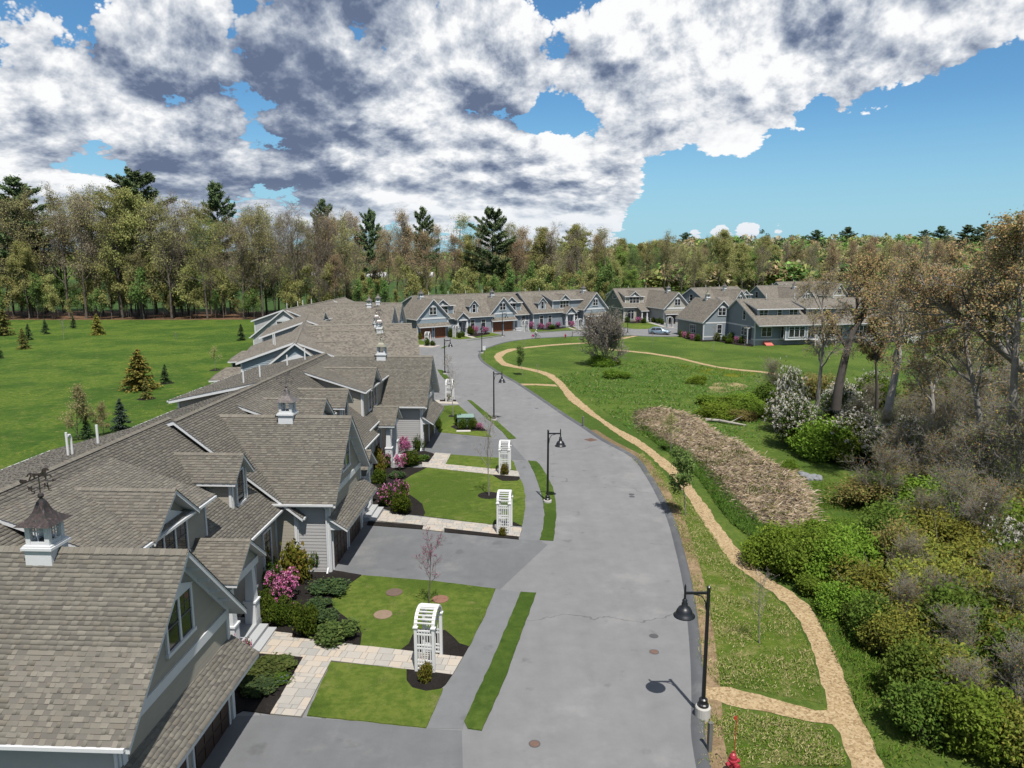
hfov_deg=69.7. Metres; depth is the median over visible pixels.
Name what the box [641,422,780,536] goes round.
bank grass
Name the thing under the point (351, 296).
young tree
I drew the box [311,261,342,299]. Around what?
young tree
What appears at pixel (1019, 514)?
green shrub
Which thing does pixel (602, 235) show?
deciduous tree
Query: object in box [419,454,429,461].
ground cover
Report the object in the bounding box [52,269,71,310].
young tree
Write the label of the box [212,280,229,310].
young tree
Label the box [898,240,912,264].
deciduous tree
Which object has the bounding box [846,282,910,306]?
cottage house
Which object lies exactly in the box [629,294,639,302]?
window
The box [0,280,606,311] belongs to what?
field
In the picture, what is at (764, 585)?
sapling
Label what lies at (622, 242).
deciduous tree
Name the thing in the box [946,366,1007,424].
bare brush
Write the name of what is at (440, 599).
access lid
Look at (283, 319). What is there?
window
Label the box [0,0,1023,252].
sky
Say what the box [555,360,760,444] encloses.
meadow tufts
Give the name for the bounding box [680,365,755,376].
dandelion patch
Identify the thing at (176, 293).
young tree
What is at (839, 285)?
cottage house
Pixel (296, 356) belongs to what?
window
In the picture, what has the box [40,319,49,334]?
spruce tree
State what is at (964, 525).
olive shrub
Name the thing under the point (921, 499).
bare brush
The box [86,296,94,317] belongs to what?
young tree
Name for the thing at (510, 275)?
young tree
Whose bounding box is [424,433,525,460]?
driveway
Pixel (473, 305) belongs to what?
window
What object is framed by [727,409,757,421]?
brush
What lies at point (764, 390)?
green shrub
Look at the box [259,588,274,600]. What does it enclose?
boxwood
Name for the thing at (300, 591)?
planting bed
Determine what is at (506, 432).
lawn
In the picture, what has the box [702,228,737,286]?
deciduous tree
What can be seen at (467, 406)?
sidewalk
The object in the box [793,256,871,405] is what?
maple tree
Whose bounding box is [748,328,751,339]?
side door
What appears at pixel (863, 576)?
olive shrub
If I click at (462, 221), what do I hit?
deciduous tree
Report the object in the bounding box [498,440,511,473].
garden arbor
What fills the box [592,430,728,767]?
verge edge
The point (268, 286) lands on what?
young tree
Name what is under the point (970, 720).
green shrub
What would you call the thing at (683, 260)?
oak tree
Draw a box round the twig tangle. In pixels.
[764,391,1023,603]
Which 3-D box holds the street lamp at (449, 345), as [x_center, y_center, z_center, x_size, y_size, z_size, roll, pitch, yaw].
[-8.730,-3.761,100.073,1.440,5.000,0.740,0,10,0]
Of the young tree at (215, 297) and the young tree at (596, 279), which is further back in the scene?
the young tree at (596, 279)
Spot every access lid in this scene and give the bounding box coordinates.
[373,610,391,618]
[386,588,402,595]
[432,595,448,602]
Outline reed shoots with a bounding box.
[639,409,795,518]
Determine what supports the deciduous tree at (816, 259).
on the ground at (571, 358)
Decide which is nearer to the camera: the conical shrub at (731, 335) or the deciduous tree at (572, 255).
the conical shrub at (731, 335)
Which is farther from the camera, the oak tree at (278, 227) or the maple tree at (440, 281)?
the maple tree at (440, 281)
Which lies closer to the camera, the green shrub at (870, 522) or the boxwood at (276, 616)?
the boxwood at (276, 616)
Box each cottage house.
[604,284,688,323]
[682,283,752,302]
[749,281,817,298]
[773,280,848,297]
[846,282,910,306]
[923,282,1010,308]
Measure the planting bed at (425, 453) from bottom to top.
0.050 m
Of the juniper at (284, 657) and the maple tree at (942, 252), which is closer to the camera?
the juniper at (284, 657)
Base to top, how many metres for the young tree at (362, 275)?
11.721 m
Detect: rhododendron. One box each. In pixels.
[278,538,313,583]
[373,450,387,473]
[375,442,384,456]
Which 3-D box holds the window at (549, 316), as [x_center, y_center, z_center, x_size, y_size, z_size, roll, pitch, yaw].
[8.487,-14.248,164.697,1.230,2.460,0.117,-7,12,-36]
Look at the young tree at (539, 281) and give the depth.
222.66 m
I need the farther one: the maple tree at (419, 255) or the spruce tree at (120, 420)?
the maple tree at (419, 255)
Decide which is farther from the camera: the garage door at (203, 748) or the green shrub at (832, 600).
the green shrub at (832, 600)
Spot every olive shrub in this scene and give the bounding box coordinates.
[824,548,899,602]
[853,594,940,655]
[871,550,966,602]
[873,518,957,565]
[879,576,963,647]
[881,494,969,543]
[894,621,1000,701]
[911,548,1008,587]
[926,514,1021,545]
[929,562,1022,630]
[937,531,1004,570]
[943,566,1023,611]
[973,597,1023,663]
[973,694,1023,767]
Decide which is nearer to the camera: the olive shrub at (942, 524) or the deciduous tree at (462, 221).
the olive shrub at (942, 524)
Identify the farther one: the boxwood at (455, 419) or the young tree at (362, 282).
the young tree at (362, 282)
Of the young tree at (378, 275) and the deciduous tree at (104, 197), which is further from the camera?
the young tree at (378, 275)
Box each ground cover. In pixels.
[265,670,293,685]
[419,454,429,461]
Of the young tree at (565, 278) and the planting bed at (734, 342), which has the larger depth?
the young tree at (565, 278)
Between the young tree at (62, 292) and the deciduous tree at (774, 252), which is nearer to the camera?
the young tree at (62, 292)
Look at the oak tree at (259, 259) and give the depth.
192.29 m
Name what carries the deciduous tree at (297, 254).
on the ground at (571, 358)
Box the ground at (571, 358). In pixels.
[1,248,1023,767]
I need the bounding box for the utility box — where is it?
[457,414,473,425]
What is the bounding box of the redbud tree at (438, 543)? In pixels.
[413,527,445,602]
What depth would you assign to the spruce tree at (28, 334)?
141.05 m
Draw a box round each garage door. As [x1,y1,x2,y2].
[180,759,186,767]
[194,700,229,767]
[333,530,346,566]
[349,515,360,544]
[421,328,431,338]
[424,424,428,448]
[430,424,433,438]
[435,327,445,337]
[493,321,501,331]
[504,321,512,330]
[667,315,675,323]
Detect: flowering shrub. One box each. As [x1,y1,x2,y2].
[762,382,807,426]
[771,382,824,447]
[773,356,812,404]
[819,377,866,419]
[822,406,891,451]
[833,397,877,424]
[851,419,920,467]
[852,369,898,399]
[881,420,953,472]
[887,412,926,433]
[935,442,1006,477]
[977,503,1023,551]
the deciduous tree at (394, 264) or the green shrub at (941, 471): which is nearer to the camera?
the green shrub at (941, 471)
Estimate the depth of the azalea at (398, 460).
55.27 m
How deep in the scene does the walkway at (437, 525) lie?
44.36 m
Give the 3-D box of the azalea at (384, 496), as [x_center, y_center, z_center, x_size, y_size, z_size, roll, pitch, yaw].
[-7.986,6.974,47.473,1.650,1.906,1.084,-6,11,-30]
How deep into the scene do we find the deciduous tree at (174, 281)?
190.84 m
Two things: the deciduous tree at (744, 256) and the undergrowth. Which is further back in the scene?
the deciduous tree at (744, 256)
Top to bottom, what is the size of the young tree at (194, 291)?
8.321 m
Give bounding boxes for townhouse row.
[0,327,443,767]
[209,305,419,382]
[249,295,406,344]
[401,284,608,338]
[675,286,923,346]
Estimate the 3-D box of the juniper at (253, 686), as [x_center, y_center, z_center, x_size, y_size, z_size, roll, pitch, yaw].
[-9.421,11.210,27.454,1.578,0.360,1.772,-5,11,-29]
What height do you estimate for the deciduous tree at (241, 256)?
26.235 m
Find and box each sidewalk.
[427,589,519,728]
[459,400,507,438]
[514,461,544,539]
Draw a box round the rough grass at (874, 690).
[761,472,1023,767]
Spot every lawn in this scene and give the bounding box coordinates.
[307,662,442,727]
[332,575,495,649]
[402,468,525,525]
[437,369,448,378]
[438,405,490,436]
[446,454,516,470]
[450,332,499,338]
[464,592,535,730]
[468,400,515,438]
[528,460,555,540]
[530,327,575,331]
[621,323,660,328]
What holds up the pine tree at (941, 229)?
on the ground at (571, 358)
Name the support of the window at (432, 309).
in the townhouse row at (437, 316)
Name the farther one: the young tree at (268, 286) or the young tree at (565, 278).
the young tree at (565, 278)
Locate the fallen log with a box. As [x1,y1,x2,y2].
[705,416,745,425]
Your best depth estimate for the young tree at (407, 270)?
211.27 m
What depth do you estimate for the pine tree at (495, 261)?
230.10 m
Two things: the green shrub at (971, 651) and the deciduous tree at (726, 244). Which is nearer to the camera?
the green shrub at (971, 651)
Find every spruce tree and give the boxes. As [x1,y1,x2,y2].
[0,309,16,335]
[15,328,31,348]
[24,324,34,339]
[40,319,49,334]
[70,315,77,328]
[79,416,94,440]
[109,398,131,431]
[139,378,153,399]
[159,364,171,383]
[236,324,245,340]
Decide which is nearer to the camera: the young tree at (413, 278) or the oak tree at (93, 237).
the oak tree at (93, 237)
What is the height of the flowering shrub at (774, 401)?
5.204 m
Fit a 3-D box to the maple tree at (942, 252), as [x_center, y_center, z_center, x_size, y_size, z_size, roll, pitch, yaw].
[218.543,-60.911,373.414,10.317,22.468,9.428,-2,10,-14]
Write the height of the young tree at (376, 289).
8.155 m
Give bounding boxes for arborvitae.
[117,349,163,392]
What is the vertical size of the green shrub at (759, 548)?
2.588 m
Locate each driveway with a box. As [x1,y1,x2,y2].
[201,715,462,767]
[333,525,546,588]
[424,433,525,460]
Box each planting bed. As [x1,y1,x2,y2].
[234,653,302,714]
[241,570,361,644]
[367,521,423,529]
[371,466,426,515]
[401,629,468,656]
[402,451,433,466]
[407,669,451,690]
[444,528,518,539]
[451,425,486,430]
[468,332,489,336]
[493,475,519,480]
[494,521,521,526]
[538,327,566,329]
[682,336,752,346]
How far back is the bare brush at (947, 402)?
59.57 m
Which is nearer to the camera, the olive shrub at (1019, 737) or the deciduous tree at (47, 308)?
the olive shrub at (1019, 737)
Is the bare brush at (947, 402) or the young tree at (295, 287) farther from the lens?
the young tree at (295, 287)
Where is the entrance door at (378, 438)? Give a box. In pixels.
[377,430,379,446]
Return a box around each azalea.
[234,634,251,645]
[262,558,277,588]
[263,565,299,603]
[376,478,398,505]
[381,449,390,467]
[392,475,409,496]
[394,452,406,469]
[399,436,408,446]
[399,440,411,453]
[472,325,478,333]
[475,422,483,428]
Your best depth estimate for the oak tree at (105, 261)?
206.56 m
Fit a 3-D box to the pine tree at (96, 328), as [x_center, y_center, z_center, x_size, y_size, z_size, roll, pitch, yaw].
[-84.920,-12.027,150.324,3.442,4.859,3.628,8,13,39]
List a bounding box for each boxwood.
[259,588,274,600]
[259,593,275,623]
[266,587,292,626]
[272,556,280,576]
[283,598,301,626]
[289,598,319,637]
[309,551,319,566]
[371,467,386,483]
[389,486,412,513]
[402,449,419,466]
[412,434,424,450]
[435,416,441,427]
[448,327,453,336]
[454,410,460,424]
[457,418,466,428]
[467,325,474,334]
[467,417,476,429]
[693,334,700,340]
[713,332,720,340]
[725,336,733,343]
[739,335,744,342]
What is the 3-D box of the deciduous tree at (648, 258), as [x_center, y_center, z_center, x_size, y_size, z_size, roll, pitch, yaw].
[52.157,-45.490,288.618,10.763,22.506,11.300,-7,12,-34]
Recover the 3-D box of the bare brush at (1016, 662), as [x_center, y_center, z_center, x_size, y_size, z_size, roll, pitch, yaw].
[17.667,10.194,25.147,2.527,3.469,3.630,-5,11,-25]
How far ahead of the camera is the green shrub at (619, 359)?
109.44 m
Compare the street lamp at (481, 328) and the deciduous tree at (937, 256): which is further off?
the deciduous tree at (937, 256)
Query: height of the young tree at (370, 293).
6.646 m
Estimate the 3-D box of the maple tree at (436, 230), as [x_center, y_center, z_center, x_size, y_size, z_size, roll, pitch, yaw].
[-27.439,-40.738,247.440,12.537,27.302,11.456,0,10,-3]
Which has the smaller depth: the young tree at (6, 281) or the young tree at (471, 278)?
the young tree at (6, 281)
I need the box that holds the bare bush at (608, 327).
[572,306,630,362]
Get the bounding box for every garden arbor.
[412,603,442,672]
[424,332,430,341]
[445,379,453,400]
[452,325,459,337]
[496,489,512,533]
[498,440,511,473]
[521,320,528,330]
[576,318,582,329]
[666,316,672,326]
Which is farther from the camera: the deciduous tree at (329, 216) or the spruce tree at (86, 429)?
the deciduous tree at (329, 216)
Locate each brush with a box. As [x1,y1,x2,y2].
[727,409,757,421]
[754,356,795,386]
[803,369,835,398]
[819,474,898,507]
[836,439,920,498]
[840,394,880,423]
[856,379,885,409]
[867,422,922,469]
[868,508,935,568]
[871,406,914,434]
[875,458,933,480]
[880,564,949,622]
[883,527,937,564]
[888,426,978,480]
[890,404,973,442]
[891,483,946,519]
[893,387,944,423]
[893,393,925,422]
[899,376,965,416]
[899,411,969,471]
[905,360,950,400]
[911,564,988,603]
[914,339,1000,398]
[916,382,993,437]
[919,373,987,422]
[924,462,989,521]
[924,600,990,654]
[934,650,997,694]
[938,411,1022,483]
[941,411,1009,478]
[943,388,1008,446]
[943,472,1023,541]
[944,553,1023,620]
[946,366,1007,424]
[947,390,1023,498]
[951,336,1023,393]
[953,465,1023,522]
[958,394,1023,483]
[966,620,1023,702]
[968,357,1023,453]
[968,530,1023,589]
[969,360,1023,418]
[969,545,1022,578]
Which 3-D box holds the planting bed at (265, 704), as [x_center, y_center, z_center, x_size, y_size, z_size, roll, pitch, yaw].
[-10.009,11.325,27.936,3.185,0.050,4.010,0,10,0]
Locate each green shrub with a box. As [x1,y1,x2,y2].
[582,354,615,367]
[602,368,632,377]
[606,356,622,363]
[685,374,707,384]
[688,399,743,420]
[694,393,723,404]
[711,393,752,408]
[728,389,768,405]
[728,396,769,418]
[738,519,803,575]
[751,380,776,406]
[761,373,781,388]
[768,518,836,582]
[771,514,837,549]
[776,413,858,461]
[780,458,802,470]
[793,569,834,598]
[801,529,876,587]
[807,431,868,465]
[809,574,866,620]
[813,514,885,570]
[839,593,863,630]
[843,582,897,647]
[851,514,911,532]
[852,367,903,409]
[852,498,923,542]
[856,494,920,526]
[861,469,927,503]
[866,627,968,694]
[876,667,959,753]
[889,470,973,523]
[905,569,1005,656]
[921,459,983,478]
[922,632,989,661]
[925,574,1016,647]
[931,665,1023,767]
[947,468,1023,507]
[956,366,1000,414]
[968,495,1023,539]
[971,526,1023,586]
[971,608,1023,703]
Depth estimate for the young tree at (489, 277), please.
226.71 m
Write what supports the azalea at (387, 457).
on the planting bed at (417, 508)
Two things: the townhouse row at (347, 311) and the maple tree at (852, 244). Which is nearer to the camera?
the townhouse row at (347, 311)
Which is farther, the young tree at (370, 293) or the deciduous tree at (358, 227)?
the deciduous tree at (358, 227)
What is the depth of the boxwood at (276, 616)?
31.93 m
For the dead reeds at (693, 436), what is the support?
on the reed litter
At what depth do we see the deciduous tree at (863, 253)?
381.69 m
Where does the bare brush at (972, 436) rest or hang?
on the ground at (571, 358)
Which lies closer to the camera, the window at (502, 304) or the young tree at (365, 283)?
the window at (502, 304)
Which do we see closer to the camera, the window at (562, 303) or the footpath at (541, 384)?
the footpath at (541, 384)
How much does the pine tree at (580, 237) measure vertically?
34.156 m
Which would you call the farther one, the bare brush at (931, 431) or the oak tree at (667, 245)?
the oak tree at (667, 245)
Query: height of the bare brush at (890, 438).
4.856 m
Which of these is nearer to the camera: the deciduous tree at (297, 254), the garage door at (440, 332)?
the garage door at (440, 332)
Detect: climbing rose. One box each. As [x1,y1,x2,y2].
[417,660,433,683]
[424,338,429,345]
[498,527,506,535]
[500,463,508,474]
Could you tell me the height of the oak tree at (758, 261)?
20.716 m
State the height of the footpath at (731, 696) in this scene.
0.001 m
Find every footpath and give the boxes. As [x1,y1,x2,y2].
[494,336,884,767]
[522,384,556,385]
[609,349,852,388]
[706,686,838,723]
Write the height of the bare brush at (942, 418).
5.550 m
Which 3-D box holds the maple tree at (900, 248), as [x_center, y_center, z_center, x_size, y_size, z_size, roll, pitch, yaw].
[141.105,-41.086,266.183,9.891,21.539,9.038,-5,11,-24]
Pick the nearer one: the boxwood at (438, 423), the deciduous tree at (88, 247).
the boxwood at (438, 423)
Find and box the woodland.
[1,229,1023,291]
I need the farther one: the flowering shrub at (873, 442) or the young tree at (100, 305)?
the young tree at (100, 305)
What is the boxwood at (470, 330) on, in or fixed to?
on the planting bed at (479, 334)
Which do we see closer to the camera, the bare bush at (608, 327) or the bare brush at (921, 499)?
the bare brush at (921, 499)
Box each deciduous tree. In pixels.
[0,198,19,315]
[0,236,14,313]
[0,269,11,290]
[3,240,47,318]
[30,204,61,312]
[30,206,59,313]
[31,200,80,311]
[37,201,77,286]
[44,185,108,318]
[56,210,95,314]
[58,189,113,315]
[68,248,104,315]
[73,184,139,317]
[96,186,171,317]
[99,194,122,276]
[113,205,163,315]
[141,201,162,314]
[145,198,186,315]
[151,187,196,315]
[157,244,181,317]
[164,207,202,314]
[170,213,222,318]
[171,197,208,313]
[181,203,218,312]
[181,213,236,302]
[183,220,228,315]
[200,222,231,312]
[204,248,229,316]
[205,221,237,313]
[207,249,240,314]
[213,217,265,318]
[224,213,246,269]
[231,252,261,314]
[239,200,284,313]
[262,217,301,307]
[264,253,284,311]
[265,200,306,306]
[271,218,317,305]
[274,202,313,305]
[294,222,320,303]
[303,200,336,301]
[305,261,319,297]
[310,212,350,282]
[311,262,332,300]
[319,207,355,295]
[338,208,370,294]
[343,211,368,301]
[344,255,359,299]
[367,250,380,281]
[372,225,392,277]
[375,232,390,301]
[378,208,417,297]
[382,221,409,301]
[383,218,422,285]
[392,255,409,299]
[442,212,475,284]
[456,234,487,292]
[473,225,490,287]
[479,241,499,277]
[484,220,520,291]
[507,227,524,277]
[511,224,538,291]
[521,226,557,276]
[539,219,575,286]
[554,236,578,283]
[554,242,567,274]
[558,223,597,284]
[560,222,588,283]
[565,258,577,288]
[582,260,598,284]
[592,226,624,300]
[607,260,623,289]
[611,237,631,287]
[623,248,645,286]
[624,240,641,278]
[634,243,648,287]
[638,240,658,287]
[646,247,661,271]
[649,240,667,262]
[651,243,668,287]
[670,243,681,291]
[685,246,710,286]
[698,242,709,263]
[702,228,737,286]
[703,237,718,265]
[721,243,744,279]
[731,242,754,288]
[752,244,766,286]
[753,235,775,262]
[754,243,773,282]
[765,244,784,284]
[780,237,795,266]
[783,244,798,264]
[792,238,808,264]
[805,239,822,274]
[805,247,825,280]
[808,245,822,266]
[824,240,844,273]
[855,244,866,264]
[866,235,883,261]
[878,243,891,275]
[881,239,902,271]
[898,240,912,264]
[918,234,938,268]
[930,248,945,264]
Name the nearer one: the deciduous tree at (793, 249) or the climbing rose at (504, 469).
the climbing rose at (504, 469)
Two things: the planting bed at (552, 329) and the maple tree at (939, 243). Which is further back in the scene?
the maple tree at (939, 243)
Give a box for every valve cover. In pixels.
[529,740,539,747]
[649,634,657,637]
[649,649,658,653]
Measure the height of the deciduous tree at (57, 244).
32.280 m
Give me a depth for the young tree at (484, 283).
242.32 m
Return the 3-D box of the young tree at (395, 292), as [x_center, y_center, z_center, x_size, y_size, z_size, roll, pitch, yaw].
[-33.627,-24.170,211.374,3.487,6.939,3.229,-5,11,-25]
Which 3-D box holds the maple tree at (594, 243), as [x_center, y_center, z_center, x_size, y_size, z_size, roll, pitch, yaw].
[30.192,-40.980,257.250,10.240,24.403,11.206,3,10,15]
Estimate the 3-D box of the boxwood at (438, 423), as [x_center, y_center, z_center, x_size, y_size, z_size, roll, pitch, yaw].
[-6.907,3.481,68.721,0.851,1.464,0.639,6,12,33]
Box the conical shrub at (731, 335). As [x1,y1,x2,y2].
[727,331,734,340]
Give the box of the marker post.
[706,721,713,752]
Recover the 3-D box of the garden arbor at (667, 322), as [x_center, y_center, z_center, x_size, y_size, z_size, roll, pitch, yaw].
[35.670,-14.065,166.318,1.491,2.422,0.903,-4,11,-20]
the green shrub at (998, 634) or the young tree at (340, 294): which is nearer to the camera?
the green shrub at (998, 634)
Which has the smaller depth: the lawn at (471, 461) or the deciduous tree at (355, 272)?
the lawn at (471, 461)
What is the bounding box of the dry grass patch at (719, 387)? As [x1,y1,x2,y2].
[706,382,747,392]
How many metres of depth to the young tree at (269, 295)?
209.06 m
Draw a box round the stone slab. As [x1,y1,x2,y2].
[456,430,470,431]
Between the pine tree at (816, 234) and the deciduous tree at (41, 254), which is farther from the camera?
the pine tree at (816, 234)
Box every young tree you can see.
[0,274,25,319]
[0,289,8,309]
[8,282,26,314]
[19,274,34,317]
[25,272,48,317]
[32,273,59,317]
[38,299,45,317]
[42,284,64,318]
[44,292,58,318]
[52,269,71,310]
[52,275,70,311]
[55,383,99,440]
[56,285,70,315]
[62,298,73,318]
[67,268,93,314]
[68,284,82,310]
[72,293,83,311]
[75,280,90,315]
[86,273,108,316]
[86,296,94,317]
[89,287,108,311]
[91,264,120,318]
[91,400,113,435]
[105,273,121,304]
[108,295,115,312]
[115,269,146,316]
[116,278,132,314]
[121,290,130,316]
[127,266,152,316]
[135,260,160,316]
[139,277,160,317]
[151,269,168,317]
[156,281,171,312]
[162,294,175,310]
[167,272,191,313]
[168,264,200,318]
[175,280,194,310]
[182,269,202,317]
[185,287,201,318]
[195,285,212,308]
[198,278,213,313]
[209,266,235,317]
[209,290,223,315]
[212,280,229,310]
[226,269,241,313]
[228,296,237,316]
[234,298,241,314]
[238,291,250,318]
[244,277,262,317]
[246,287,261,312]
[247,268,270,299]
[265,262,283,310]
[266,276,277,311]
[276,278,290,306]
[282,278,299,306]
[286,278,303,305]
[289,272,307,304]
[298,262,315,300]
[305,295,312,304]
[310,267,334,301]
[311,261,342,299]
[331,281,345,298]
[345,283,354,300]
[352,278,367,301]
[353,271,370,295]
[353,279,364,301]
[359,280,367,300]
[363,277,375,298]
[366,289,375,301]
[367,261,387,290]
[373,283,383,300]
[378,279,394,301]
[391,288,401,301]
[399,264,423,298]
[404,272,425,295]
[414,274,428,294]
[419,266,439,294]
[437,283,445,293]
[444,269,462,293]
[449,278,463,293]
[451,266,468,293]
[464,272,479,292]
[466,274,480,292]
[482,273,495,292]
[484,274,500,292]
[486,276,503,292]
[493,263,509,291]
[499,267,518,291]
[503,269,519,291]
[520,260,538,290]
[520,278,534,290]
[527,267,542,290]
[533,264,553,290]
[538,274,555,290]
[541,265,559,289]
[557,272,573,289]
[570,270,586,289]
[573,273,585,289]
[581,267,595,290]
[584,280,594,291]
[591,266,608,295]
[592,275,599,293]
[598,262,620,292]
[599,281,608,299]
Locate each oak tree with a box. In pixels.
[0,185,67,317]
[2,210,50,276]
[28,180,86,316]
[64,183,115,315]
[85,216,144,316]
[93,214,112,311]
[122,248,156,318]
[128,193,191,318]
[225,206,271,316]
[229,205,274,316]
[230,203,284,316]
[263,213,303,310]
[300,217,336,284]
[306,229,335,278]
[325,218,364,296]
[326,210,367,298]
[336,262,354,297]
[653,231,680,289]
[666,242,696,294]
[682,242,706,285]
[747,245,767,284]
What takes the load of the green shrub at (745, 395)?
on the ground at (571, 358)
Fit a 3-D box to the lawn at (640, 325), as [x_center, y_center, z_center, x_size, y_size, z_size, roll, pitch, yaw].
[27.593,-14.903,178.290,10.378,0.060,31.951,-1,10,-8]
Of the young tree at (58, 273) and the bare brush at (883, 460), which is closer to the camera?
the bare brush at (883, 460)
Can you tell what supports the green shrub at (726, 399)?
on the ground at (571, 358)
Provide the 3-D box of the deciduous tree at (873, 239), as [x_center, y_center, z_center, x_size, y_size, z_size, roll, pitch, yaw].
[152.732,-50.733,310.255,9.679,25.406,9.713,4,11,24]
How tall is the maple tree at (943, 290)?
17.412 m
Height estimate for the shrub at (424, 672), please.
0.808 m
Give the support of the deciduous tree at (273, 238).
on the ground at (571, 358)
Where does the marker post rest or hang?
on the verge edge
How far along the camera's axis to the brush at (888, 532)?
37.52 m
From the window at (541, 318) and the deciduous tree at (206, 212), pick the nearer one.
the window at (541, 318)
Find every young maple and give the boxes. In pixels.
[515,345,525,374]
[667,445,698,514]
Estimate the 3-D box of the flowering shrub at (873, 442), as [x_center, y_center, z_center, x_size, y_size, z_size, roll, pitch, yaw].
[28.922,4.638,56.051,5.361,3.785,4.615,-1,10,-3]
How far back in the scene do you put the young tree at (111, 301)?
200.96 m
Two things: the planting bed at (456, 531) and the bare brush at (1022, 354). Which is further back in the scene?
the bare brush at (1022, 354)
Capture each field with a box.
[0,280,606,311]
[0,320,254,469]
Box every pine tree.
[0,174,62,315]
[83,166,192,313]
[90,314,106,335]
[192,180,242,311]
[306,198,337,261]
[354,208,386,299]
[405,206,440,276]
[463,206,516,275]
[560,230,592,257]
[676,232,695,244]
[806,229,826,246]
[836,226,858,254]
[912,230,932,241]
[929,226,954,242]
[953,224,983,252]
[967,224,999,245]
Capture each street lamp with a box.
[443,339,452,374]
[480,324,483,352]
[492,371,505,420]
[501,312,507,336]
[543,429,565,502]
[673,584,710,721]
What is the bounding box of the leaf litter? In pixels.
[3,311,274,319]
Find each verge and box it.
[629,453,846,765]
[722,707,847,767]
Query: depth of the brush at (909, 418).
60.63 m
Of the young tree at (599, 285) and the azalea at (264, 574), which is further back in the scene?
the young tree at (599, 285)
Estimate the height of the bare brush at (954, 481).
4.856 m
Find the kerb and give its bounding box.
[478,335,710,767]
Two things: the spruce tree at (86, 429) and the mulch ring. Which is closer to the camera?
the mulch ring
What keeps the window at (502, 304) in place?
in the townhouse row at (437, 316)
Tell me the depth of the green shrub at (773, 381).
85.81 m
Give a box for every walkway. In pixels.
[260,631,462,717]
[377,511,521,536]
[422,452,519,476]
[435,400,457,403]
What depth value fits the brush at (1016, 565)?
32.68 m
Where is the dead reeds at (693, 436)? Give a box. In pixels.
[629,405,829,527]
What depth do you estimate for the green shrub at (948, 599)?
29.36 m
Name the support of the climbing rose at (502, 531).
on the planting bed at (456, 531)
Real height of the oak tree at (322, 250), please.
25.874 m
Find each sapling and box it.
[207,345,221,361]
[442,355,461,415]
[473,412,499,494]
[662,413,679,449]
[742,567,775,643]
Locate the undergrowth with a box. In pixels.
[806,403,1023,564]
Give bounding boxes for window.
[150,510,190,551]
[164,582,196,658]
[235,466,246,506]
[261,526,274,577]
[276,317,290,324]
[281,354,302,361]
[342,437,350,473]
[343,401,347,414]
[368,381,377,411]
[380,428,381,448]
[429,305,436,314]
[439,303,447,313]
[470,319,474,328]
[472,304,475,312]
[481,319,485,327]
[499,301,505,309]
[508,300,515,310]
[539,315,543,325]
[548,315,551,324]
[560,298,568,307]
[592,298,597,305]
[628,310,633,319]
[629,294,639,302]
[674,297,680,305]
[690,324,695,333]
[717,324,721,333]
[718,306,726,315]
[741,326,746,335]
[742,310,745,319]
[759,310,767,314]
[761,327,771,336]
[780,326,784,337]
[788,326,805,337]
[789,309,797,314]
[808,326,821,337]
[830,325,842,336]
[855,325,867,336]
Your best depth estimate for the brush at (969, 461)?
51.13 m
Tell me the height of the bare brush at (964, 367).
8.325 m
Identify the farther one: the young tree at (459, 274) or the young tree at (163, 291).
the young tree at (459, 274)
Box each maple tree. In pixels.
[308,215,342,294]
[327,253,354,298]
[354,237,371,301]
[369,229,403,301]
[404,228,440,288]
[408,240,432,285]
[423,223,447,294]
[433,234,466,280]
[437,259,450,289]
[505,238,531,284]
[511,239,532,274]
[586,232,612,272]
[589,235,612,274]
[593,254,610,300]
[610,246,628,283]
[624,265,642,287]
[702,248,712,264]
[731,249,759,290]
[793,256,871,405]
[818,249,908,410]
[822,248,837,278]
[843,240,858,279]
[846,244,858,263]
[850,236,1023,376]
[854,310,892,408]
[858,241,883,275]
[861,252,946,423]
[880,299,979,423]
[890,240,909,276]
[912,236,1023,431]
[929,240,947,266]
[934,244,949,262]
[962,209,1023,437]
[1017,358,1023,437]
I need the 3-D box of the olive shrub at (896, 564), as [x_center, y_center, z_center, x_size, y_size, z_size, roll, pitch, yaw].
[17.981,9.065,33.016,3.810,2.970,3.849,0,10,-1]
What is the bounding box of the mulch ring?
[478,492,496,498]
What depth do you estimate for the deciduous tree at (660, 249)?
336.27 m
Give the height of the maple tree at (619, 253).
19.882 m
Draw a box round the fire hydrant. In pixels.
[725,715,740,767]
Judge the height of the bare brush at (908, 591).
3.122 m
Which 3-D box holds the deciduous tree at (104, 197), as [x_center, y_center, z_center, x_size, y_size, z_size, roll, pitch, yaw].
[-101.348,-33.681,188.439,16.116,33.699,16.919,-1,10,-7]
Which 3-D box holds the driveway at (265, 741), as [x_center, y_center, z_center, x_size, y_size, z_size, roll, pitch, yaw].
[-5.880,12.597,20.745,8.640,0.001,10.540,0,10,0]
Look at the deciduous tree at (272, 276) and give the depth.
196.93 m
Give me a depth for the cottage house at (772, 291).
201.51 m
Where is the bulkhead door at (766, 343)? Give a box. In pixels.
[763,341,773,345]
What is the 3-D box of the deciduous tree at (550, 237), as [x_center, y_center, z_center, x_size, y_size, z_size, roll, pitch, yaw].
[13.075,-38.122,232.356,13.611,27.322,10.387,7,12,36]
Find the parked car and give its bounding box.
[648,326,670,334]
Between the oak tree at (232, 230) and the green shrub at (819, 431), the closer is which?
the green shrub at (819, 431)
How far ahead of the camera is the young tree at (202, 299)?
188.93 m
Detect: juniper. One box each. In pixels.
[238,668,281,697]
[245,652,292,677]
[261,653,297,671]
[305,576,351,595]
[305,595,334,609]
[310,616,365,648]
[315,607,339,623]
[389,470,405,478]
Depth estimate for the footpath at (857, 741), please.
31.99 m
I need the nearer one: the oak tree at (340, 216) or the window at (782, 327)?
the window at (782, 327)

